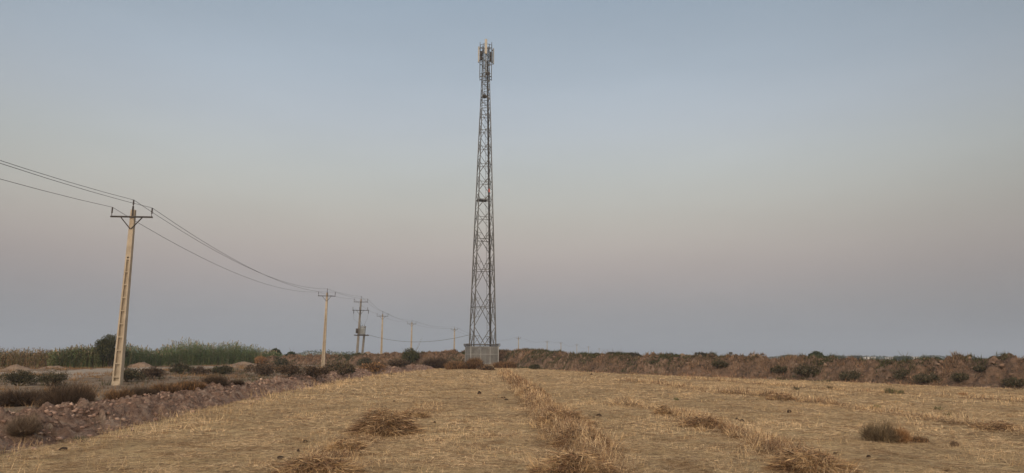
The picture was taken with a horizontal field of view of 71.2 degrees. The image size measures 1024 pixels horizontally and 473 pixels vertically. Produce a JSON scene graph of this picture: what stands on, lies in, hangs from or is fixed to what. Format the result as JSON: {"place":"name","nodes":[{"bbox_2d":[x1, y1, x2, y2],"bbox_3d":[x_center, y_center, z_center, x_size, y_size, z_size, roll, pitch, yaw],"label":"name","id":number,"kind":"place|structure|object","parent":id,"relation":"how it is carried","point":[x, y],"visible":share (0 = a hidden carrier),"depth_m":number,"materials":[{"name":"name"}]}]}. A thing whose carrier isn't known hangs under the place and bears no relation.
{"place":"outdoors","nodes":[
{"label":"outdoors","id":0,"kind":"place"},
{"bbox_2d":[10,370,139,381],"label":"dirt path","id":1,"kind":"structure","parent":0,"point":[79,376],"depth_m":55.38,"materials":[{"name":"brown soil"}]},
{"bbox_2d":[0,365,325,373],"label":"dirt road","id":2,"kind":"structure","parent":0,"point":[90,370],"depth_m":74.56,"materials":[{"name":"brown soil"}]},
{"bbox_2d":[0,364,436,453],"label":"earth bank","id":3,"kind":"structure","parent":0,"point":[70,428],"depth_m":17.23,"materials":[{"name":"brown soil"}]},
{"bbox_2d":[2,410,45,435],"bbox_3d":[-8.697,3.279,12.736,0.748,0.573,0.806,0,-9,0],"label":"dry bush","id":4,"kind":"object","parent":3,"relation":"on","point":[27,425],"visible":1,"depth_m":12.61,"materials":[{"name":"brown plant"}]},
{"bbox_2d":[32,368,99,407],"bbox_3d":[-11.293,3.870,18.002,1.591,1.455,1.616,-7,-12,36],"label":"dry bush","id":5,"kind":"object","parent":3,"relation":"on","point":[61,395],"visible":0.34,"depth_m":17.74,"materials":[{"name":"brown plant"}]},
{"bbox_2d":[73,435,88,439],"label":"weed","id":6,"kind":"object","parent":3,"relation":"on","point":[76,437],"visible":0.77,"depth_m":13.56,"materials":[{"name":"brown plant"}]},
{"bbox_2d":[64,377,101,400],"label":"dry bush","id":7,"kind":"object","parent":3,"relation":"on","point":[90,395],"visible":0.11,"depth_m":18.55,"materials":[{"name":"brown plant"}]},
{"bbox_2d":[101,385,133,400],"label":"dry grass","id":8,"kind":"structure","parent":3,"relation":"on","point":[118,394],"depth_m":20.56,"materials":[{"name":"brown plant"}]},
{"bbox_2d":[123,384,157,396],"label":"dry grass","id":9,"kind":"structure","parent":3,"relation":"on","point":[138,391],"depth_m":21.42,"materials":[{"name":"brown plant"}]},
{"bbox_2d":[148,381,183,392],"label":"dry grass","id":10,"kind":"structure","parent":3,"relation":"on","point":[171,388],"depth_m":22.79,"materials":[{"name":"brown plant"}]},
{"bbox_2d":[176,378,206,389],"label":"dry grass","id":11,"kind":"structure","parent":3,"relation":"on","point":[190,385],"depth_m":24.26,"materials":[{"name":"brown plant"}]},
{"bbox_2d":[200,374,231,385],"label":"dry bush","id":12,"kind":"object","parent":3,"relation":"on","point":[222,380],"visible":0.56,"depth_m":26.23,"materials":[{"name":"brown plant"}]},
{"bbox_2d":[3,365,428,450],"bbox_3d":[-10.971,9.573,49.617,8.198,1.098,83.163,0,-9,0],"label":"bank scrub","id":13,"kind":"object","parent":3,"relation":"on","point":[269,385],"visible":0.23,"depth_m":37.29,"materials":[{"name":"brown plant"}]},
{"bbox_2d":[0,364,433,456],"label":"loose clods","id":14,"kind":"object","parent":3,"relation":"on","point":[80,411],"visible":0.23,"depth_m":17.77,"materials":[{"name":"brown soil"}]},
{"bbox_2d":[228,379,245,384],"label":"dry bush","id":15,"kind":"object","parent":3,"relation":"on","point":[239,381],"visible":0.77,"depth_m":28.45,"materials":[{"name":"brown plant"}]},
{"bbox_2d":[274,359,304,377],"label":"shrub","id":16,"kind":"object","parent":3,"relation":"on","point":[291,369],"visible":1,"depth_m":37.33,"materials":[{"name":"brown plant"}]},
{"bbox_2d":[298,356,334,378],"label":"shrub","id":17,"kind":"object","parent":3,"relation":"on","point":[315,371],"visible":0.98,"depth_m":39.72,"materials":[{"name":"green plant"}]},
{"bbox_2d":[325,355,356,374],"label":"shrub","id":18,"kind":"object","parent":3,"relation":"on","point":[340,367],"visible":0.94,"depth_m":47.37,"materials":[{"name":"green plant"}]},
{"bbox_2d":[358,352,389,372],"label":"shrub","id":19,"kind":"object","parent":3,"relation":"on","point":[374,366],"visible":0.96,"depth_m":58.33,"materials":[{"name":"brown plant"}]},
{"bbox_2d":[387,354,411,367],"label":"shrub","id":20,"kind":"object","parent":3,"relation":"on","point":[399,362],"visible":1,"depth_m":70.77,"materials":[{"name":"green plant"}]},
{"bbox_2d":[421,356,448,367],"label":"dry bush","id":21,"kind":"object","parent":3,"relation":"on","point":[434,362],"visible":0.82,"depth_m":84.44,"materials":[{"name":"brown plant"}]},
{"bbox_2d":[0,356,1023,472],"bbox_3d":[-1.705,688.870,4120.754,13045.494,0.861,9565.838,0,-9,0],"label":"ground","id":22,"kind":"structure","parent":0,"point":[126,451],"depth_m":15.46,"materials":[{"name":"brown soil"}]},
{"bbox_2d":[2,364,32,369],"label":"earth mound","id":23,"kind":"object","parent":22,"relation":"on","point":[11,367],"visible":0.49,"depth_m":74.28,"materials":[{"name":"brown soil"}]},
{"bbox_2d":[0,364,40,385],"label":"shrub","id":24,"kind":"object","parent":22,"relation":"on","point":[19,377],"visible":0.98,"depth_m":39.46,"materials":[{"name":"green plant"}]},
{"bbox_2d":[0,386,53,406],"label":"dry bush","id":25,"kind":"object","parent":22,"relation":"on","point":[9,398],"visible":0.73,"depth_m":24.73,"materials":[{"name":"brown plant"}]},
{"bbox_2d":[0,346,54,366],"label":"reeds","id":26,"kind":"object","parent":22,"relation":"on","point":[21,359],"visible":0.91,"depth_m":89.85,"materials":[{"name":"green plant"}]},
{"bbox_2d":[38,366,68,368],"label":"earth mound","id":27,"kind":"object","parent":22,"relation":"on","point":[52,367],"visible":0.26,"depth_m":82.16,"materials":[{"name":"brown soil"}]},
{"bbox_2d":[37,365,71,385],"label":"shrub","id":28,"kind":"object","parent":22,"relation":"on","point":[58,377],"visible":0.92,"depth_m":38.84,"materials":[{"name":"green plant"}]},
{"bbox_2d":[46,343,114,368],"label":"reeds","id":29,"kind":"object","parent":22,"relation":"on","point":[83,356],"visible":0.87,"depth_m":87.92,"materials":[{"name":"green plant"}]},
{"bbox_2d":[93,329,128,366],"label":"tree","id":30,"kind":"object","parent":22,"relation":"on","point":[106,344],"visible":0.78,"depth_m":90.11,"materials":[{"name":"green plant"}]},
{"bbox_2d":[111,353,147,381],"bbox_3d":[-23.251,7.827,44.157,2.783,2.424,2.379,-2,-10,11],"label":"shrub","id":31,"kind":"object","parent":22,"relation":"on","point":[130,374],"visible":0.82,"depth_m":43.96,"materials":[{"name":"green plant"}]},
{"bbox_2d":[110,200,152,385],"bbox_3d":[-22.704,3.538,41.955,2.420,11.600,0.421,1,-9,-4],"label":"utility pole","id":32,"kind":"object","parent":22,"relation":"on","point":[118,366],"visible":0.97,"depth_m":41.83,"materials":[{"name":"concrete"}]},
{"bbox_2d":[1,179,537,342],"bbox_3d":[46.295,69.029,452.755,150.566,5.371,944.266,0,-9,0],"label":"overhead wire","id":33,"kind":"object","parent":32,"relation":"attached to","point":[160,235],"visible":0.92,"depth_m":46.91,"materials":[{"name":"black metal"}]},
{"bbox_2d":[0,160,575,344],"bbox_3d":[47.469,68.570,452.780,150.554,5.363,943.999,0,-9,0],"label":"overhead wire","id":34,"kind":"object","parent":32,"relation":"attached to","point":[174,226],"visible":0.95,"depth_m":45.99,"materials":[{"name":"black metal"}]},
{"bbox_2d":[0,163,581,347],"bbox_3d":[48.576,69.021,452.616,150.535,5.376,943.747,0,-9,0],"label":"overhead wire","id":35,"kind":"object","parent":32,"relation":"attached to","point":[184,229],"visible":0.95,"depth_m":44.83,"materials":[{"name":"black metal"}]},
{"bbox_2d":[127,362,152,367],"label":"earth mound","id":36,"kind":"object","parent":22,"relation":"on","point":[141,364],"visible":0.35,"depth_m":89.88,"materials":[{"name":"beige soil"}]},
{"bbox_2d":[124,341,160,366],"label":"reeds","id":37,"kind":"object","parent":22,"relation":"on","point":[147,356],"visible":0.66,"depth_m":99.94,"materials":[{"name":"green plant"}]},
{"bbox_2d":[140,363,167,378],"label":"shrub","id":38,"kind":"object","parent":22,"relation":"on","point":[153,371],"visible":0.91,"depth_m":49.77,"materials":[{"name":"green plant"}]},
{"bbox_2d":[167,347,194,373],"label":"shrub","id":39,"kind":"object","parent":22,"relation":"on","point":[177,367],"visible":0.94,"depth_m":62.90,"materials":[{"name":"green plant"}]},
{"bbox_2d":[189,362,210,374],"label":"shrub","id":40,"kind":"object","parent":22,"relation":"on","point":[199,369],"visible":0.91,"depth_m":62.53,"materials":[{"name":"green plant"}]},
{"bbox_2d":[153,337,281,365],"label":"reeds","id":41,"kind":"object","parent":22,"relation":"on","point":[193,354],"visible":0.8,"depth_m":113.73,"materials":[{"name":"green plant"}]},
{"bbox_2d":[0,352,434,412],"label":"waste ground scrub","id":42,"kind":"object","parent":22,"relation":"on","point":[242,366],"visible":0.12,"depth_m":55.77,"materials":[{"name":"brown plant"}]},
{"bbox_2d":[208,361,231,373],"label":"shrub","id":43,"kind":"object","parent":22,"relation":"on","point":[224,369],"visible":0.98,"depth_m":64.08,"materials":[{"name":"green plant"}]},
{"bbox_2d":[228,361,256,365],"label":"earth mound","id":44,"kind":"object","parent":22,"relation":"on","point":[243,363],"visible":0.33,"depth_m":113.20,"materials":[{"name":"beige soil"}]},
{"bbox_2d":[244,356,277,375],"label":"shrub","id":45,"kind":"object","parent":22,"relation":"on","point":[267,369],"visible":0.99,"depth_m":62.54,"materials":[{"name":"green plant"}]},
{"bbox_2d":[268,348,281,355],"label":"tree","id":46,"kind":"object","parent":22,"relation":"on","point":[278,350],"visible":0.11,"depth_m":147.73,"materials":[{"name":"green plant"}]},
{"bbox_2d":[274,356,289,366],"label":"shrub","id":47,"kind":"object","parent":22,"relation":"on","point":[280,361],"visible":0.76,"depth_m":91.61,"materials":[{"name":"green plant"}]},
{"bbox_2d":[267,452,372,472],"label":"straw clump","id":48,"kind":"object","parent":22,"relation":"on","point":[334,464],"visible":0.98,"depth_m":9.67,"materials":[{"name":"brown plant"}]},
{"bbox_2d":[302,352,344,355],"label":"reeds","id":49,"kind":"object","parent":22,"relation":"on","point":[319,353],"visible":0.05,"depth_m":189.41,"materials":[{"name":"green plant"}]},
{"bbox_2d":[318,288,335,367],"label":"utility pole","id":50,"kind":"object","parent":22,"relation":"on","point":[324,339],"visible":0.98,"depth_m":99.04,"materials":[{"name":"concrete"}]},
{"bbox_2d":[322,438,372,451],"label":"straw clump","id":51,"kind":"object","parent":22,"relation":"on","point":[357,446],"visible":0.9,"depth_m":12.18,"materials":[{"name":"brown plant"}]},
{"bbox_2d":[266,399,446,471],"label":"straw windrow","id":52,"kind":"object","parent":22,"relation":"on","point":[333,455],"visible":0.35,"depth_m":12.12,"materials":[{"name":"brown plant"}]},
{"bbox_2d":[352,296,368,353],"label":"transformer pole","id":53,"kind":"object","parent":22,"relation":"on","point":[360,330],"visible":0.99,"depth_m":120.20,"materials":[{"name":"grey concrete"}]},
{"bbox_2d":[380,314,384,353],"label":"utility pole","id":54,"kind":"object","parent":22,"relation":"on","point":[381,347],"visible":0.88,"depth_m":151.45,"materials":[{"name":"concrete"}]},
{"bbox_2d":[341,406,427,437],"bbox_3d":[-2.616,3.869,14.842,1.977,0.789,1.643,0,-9,0],"label":"straw clump","id":55,"kind":"object","parent":22,"relation":"on","point":[400,424],"visible":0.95,"depth_m":14.67,"materials":[{"name":"brown plant"}]},
{"bbox_2d":[407,322,413,348],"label":"utility pole","id":56,"kind":"object","parent":22,"relation":"on","point":[411,335],"visible":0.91,"depth_m":188.18,"materials":[{"name":"concrete"}]},
{"bbox_2d":[395,407,433,417],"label":"straw clump","id":57,"kind":"object","parent":22,"relation":"on","point":[418,413],"visible":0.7,"depth_m":18.65,"materials":[{"name":"beige plant"}]},
{"bbox_2d":[444,359,465,368],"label":"dry grass","id":58,"kind":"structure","parent":22,"relation":"on","point":[455,365],"depth_m":76.54,"materials":[{"name":"brown plant"}]},
{"bbox_2d":[464,354,484,368],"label":"dry grass","id":59,"kind":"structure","parent":22,"relation":"on","point":[473,363],"depth_m":76.38,"materials":[{"name":"brown plant"}]},
{"bbox_2d":[464,343,499,363],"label":"compound fence","id":60,"kind":"object","parent":22,"relation":"on","point":[485,356],"visible":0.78,"depth_m":97.97,"materials":[{"name":"grey concrete"}]},
{"bbox_2d":[469,39,495,361],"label":"lattice tower","id":61,"kind":"structure","parent":22,"relation":"on","point":[483,54],"depth_m":103.14,"materials":[{"name":"metal"}]},
{"bbox_2d":[477,362,494,369],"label":"shrub","id":62,"kind":"object","parent":22,"relation":"on","point":[486,367],"visible":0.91,"depth_m":73.64,"materials":[{"name":"brown plant"}]},
{"bbox_2d":[492,360,517,367],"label":"dry grass","id":63,"kind":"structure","parent":22,"relation":"on","point":[503,364],"depth_m":80.98,"materials":[{"name":"brown plant"}]},
{"bbox_2d":[1,349,1021,358],"bbox_3d":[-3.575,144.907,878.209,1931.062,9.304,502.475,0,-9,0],"label":"distant wood","id":64,"kind":"object","parent":22,"relation":"on","point":[329,352],"visible":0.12,"depth_m":725.65,"materials":[{"name":"green plant"}]},
{"bbox_2d":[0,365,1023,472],"bbox_3d":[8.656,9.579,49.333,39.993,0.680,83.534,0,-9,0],"label":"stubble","id":65,"kind":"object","parent":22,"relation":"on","point":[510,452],"visible":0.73,"depth_m":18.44,"materials":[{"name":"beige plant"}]},
{"bbox_2d":[514,385,551,395],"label":"straw clump","id":66,"kind":"object","parent":22,"relation":"on","point":[533,387],"visible":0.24,"depth_m":29.02,"materials":[{"name":"beige plant"}]},
{"bbox_2d":[531,407,598,427],"bbox_3d":[1.214,4.228,16.425,1.780,0.586,1.518,0,-9,0],"label":"straw clump","id":67,"kind":"object","parent":22,"relation":"on","point":[563,412],"visible":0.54,"depth_m":16.36,"materials":[{"name":"brown plant"}]},
{"bbox_2d":[497,368,646,472],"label":"straw windrow","id":68,"kind":"object","parent":22,"relation":"on","point":[535,396],"visible":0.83,"depth_m":14.08,"materials":[{"name":"brown plant"}]},
{"bbox_2d":[521,446,629,472],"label":"straw clump","id":69,"kind":"object","parent":22,"relation":"on","point":[553,464],"visible":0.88,"depth_m":9.87,"materials":[{"name":"brown plant"}]},
{"bbox_2d":[544,423,618,449],"bbox_3d":[1.257,3.656,12.860,1.512,0.540,1.220,0,-9,0],"label":"straw clump","id":70,"kind":"object","parent":22,"relation":"on","point":[557,441],"visible":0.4,"depth_m":12.76,"materials":[{"name":"brown plant"}]},
{"bbox_2d":[629,352,642,357],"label":"tree","id":71,"kind":"object","parent":22,"relation":"on","point":[634,354],"visible":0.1,"depth_m":113.70,"materials":[{"name":"green plant"}]},
{"bbox_2d":[650,404,676,414],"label":"straw clump","id":72,"kind":"object","parent":22,"relation":"on","point":[661,411],"visible":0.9,"depth_m":19.94,"materials":[{"name":"beige plant"}]},
{"bbox_2d":[669,414,724,428],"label":"straw clump","id":73,"kind":"object","parent":22,"relation":"on","point":[695,421],"visible":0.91,"depth_m":16.54,"materials":[{"name":"brown plant"}]},
{"bbox_2d":[600,395,865,472],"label":"straw windrow","id":74,"kind":"object","parent":22,"relation":"on","point":[733,430],"visible":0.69,"depth_m":14.30,"materials":[{"name":"brown plant"}]},
{"bbox_2d":[765,392,797,400],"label":"straw clump","id":75,"kind":"object","parent":22,"relation":"on","point":[779,397],"visible":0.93,"depth_m":26.76,"materials":[{"name":"beige plant"}]},
{"bbox_2d":[759,446,862,472],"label":"straw clump","id":76,"kind":"object","parent":22,"relation":"on","point":[799,460],"visible":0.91,"depth_m":10.05,"materials":[{"name":"brown plant"}]},
{"bbox_2d":[808,351,823,357],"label":"tree","id":77,"kind":"object","parent":22,"relation":"on","point":[817,353],"visible":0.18,"depth_m":147.49,"materials":[{"name":"green plant"}]},
{"bbox_2d":[621,377,1023,433],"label":"straw windrow","id":78,"kind":"object","parent":22,"relation":"on","point":[748,392],"visible":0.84,"depth_m":27.41,"materials":[{"name":"beige plant"}]},
{"bbox_2d":[683,376,1023,401],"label":"straw windrow","id":79,"kind":"object","parent":22,"relation":"on","point":[776,384],"visible":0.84,"depth_m":35.50,"materials":[{"name":"beige plant"}]},
{"bbox_2d":[847,354,862,359],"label":"tree","id":80,"kind":"object","parent":22,"relation":"on","point":[857,356],"visible":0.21,"depth_m":412.34,"materials":[{"name":"green plant"}]},
{"bbox_2d":[857,419,900,442],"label":"dry bush","id":81,"kind":"object","parent":22,"relation":"on","point":[882,433],"visible":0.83,"depth_m":13.72,"materials":[{"name":"brown plant"}]},
{"bbox_2d":[883,386,896,393],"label":"weed","id":82,"kind":"object","parent":22,"relation":"on","point":[888,391],"visible":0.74,"depth_m":32.36,"materials":[{"name":"plant"}]},
{"bbox_2d":[890,422,914,442],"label":"dry grass","id":83,"kind":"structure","parent":22,"relation":"on","point":[904,436],"depth_m":13.77,"materials":[{"name":"brown plant"}]},
{"bbox_2d":[893,351,912,359],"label":"tree","id":84,"kind":"object","parent":22,"relation":"on","point":[902,357],"visible":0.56,"depth_m":411.94,"materials":[{"name":"green plant"}]},
{"bbox_2d":[910,435,929,442],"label":"dry grass","id":85,"kind":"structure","parent":22,"relation":"on","point":[919,439],"depth_m":13.83,"materials":[{"name":"brown plant"}]},
{"bbox_2d":[950,440,958,446],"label":"dry grass","id":86,"kind":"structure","parent":22,"relation":"on","point":[953,442],"depth_m":13.16,"materials":[{"name":"brown plant"}]},
{"bbox_2d":[966,420,1023,431],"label":"straw clump","id":87,"kind":"object","parent":22,"relation":"on","point":[992,425],"visible":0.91,"depth_m":16.10,"materials":[{"name":"beige plant"}]},
{"bbox_2d":[0,0,1023,357],"label":"sky","id":88,"kind":"structure","parent":0,"point":[772,178],"materials":[{"name":"blue"}]},
{"bbox_2d":[254,349,1023,388],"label":"earth bank","id":89,"kind":"structure","parent":0,"point":[994,379],"depth_m":52.65,"materials":[{"name":"brown soil"}]},
{"bbox_2d":[254,354,266,363],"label":"bush","id":90,"kind":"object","parent":89,"relation":"on","point":[260,358],"depth_m":120.00,"materials":[{"name":"brown plant"}]},
{"bbox_2d":[357,356,371,365],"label":"shrub","id":91,"kind":"object","parent":89,"relation":"on","point":[362,360],"visible":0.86,"depth_m":108.05,"materials":[{"name":"green plant"}]},
{"bbox_2d":[401,346,419,364],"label":"bush","id":92,"kind":"object","parent":89,"relation":"on","point":[412,354],"visible":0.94,"depth_m":105.79,"materials":[{"name":"green plant"}]},
{"bbox_2d":[528,364,539,368],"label":"shrub","id":93,"kind":"object","parent":89,"relation":"on","point":[535,366],"visible":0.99,"depth_m":78.53,"materials":[{"name":"green plant"}]},
{"bbox_2d":[263,348,1023,389],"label":"bank scrub","id":94,"kind":"object","parent":89,"relation":"on","point":[726,356],"visible":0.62,"depth_m":61.06,"materials":[{"name":"brown plant"}]},
{"bbox_2d":[269,348,1023,388],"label":"loose clods","id":95,"kind":"object","parent":89,"relation":"on","point":[939,373],"visible":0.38,"depth_m":51.59,"materials":[{"name":"brown soil"}]},
{"bbox_2d":[711,359,729,368],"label":"shrub","id":96,"kind":"object","parent":89,"relation":"on","point":[719,363],"visible":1,"depth_m":57.38,"materials":[{"name":"green plant"}]},
{"bbox_2d":[769,359,788,372],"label":"shrub","id":97,"kind":"object","parent":89,"relation":"on","point":[778,368],"visible":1,"depth_m":52.28,"materials":[{"name":"green plant"}]},
{"bbox_2d":[783,349,821,376],"bbox_3d":[20.749,8.818,50.346,2.304,2.200,3.608,3,-10,-17],"label":"shrub","id":98,"kind":"object","parent":89,"relation":"on","point":[802,369],"visible":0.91,"depth_m":50.23,"materials":[{"name":"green plant"}]},
{"bbox_2d":[837,360,863,379],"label":"shrub","id":99,"kind":"object","parent":89,"relation":"on","point":[849,375],"visible":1,"depth_m":47.10,"materials":[{"name":"green plant"}]},
{"bbox_2d":[892,361,909,379],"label":"shrub","id":100,"kind":"object","parent":89,"relation":"on","point":[901,373],"visible":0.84,"depth_m":44.23,"materials":[{"name":"green plant"}]},
{"bbox_2d":[911,367,942,382],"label":"shrub","id":101,"kind":"object","parent":89,"relation":"on","point":[921,377],"visible":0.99,"depth_m":42.40,"materials":[{"name":"green plant"}]},
{"bbox_2d":[946,371,970,382],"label":"shrub","id":102,"kind":"object","parent":89,"relation":"on","point":[961,376],"visible":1,"depth_m":40.85,"materials":[{"name":"green plant"}]},
{"bbox_2d":[972,365,985,372],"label":"shrub","id":103,"kind":"object","parent":89,"relation":"on","point":[977,368],"visible":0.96,"depth_m":41.11,"materials":[{"name":"green plant"}]},
{"bbox_2d":[1000,368,1023,386],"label":"shrub","id":104,"kind":"object","parent":89,"relation":"on","point":[1012,381],"visible":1,"depth_m":38.24,"materials":[{"name":"green plant"}]}
]}

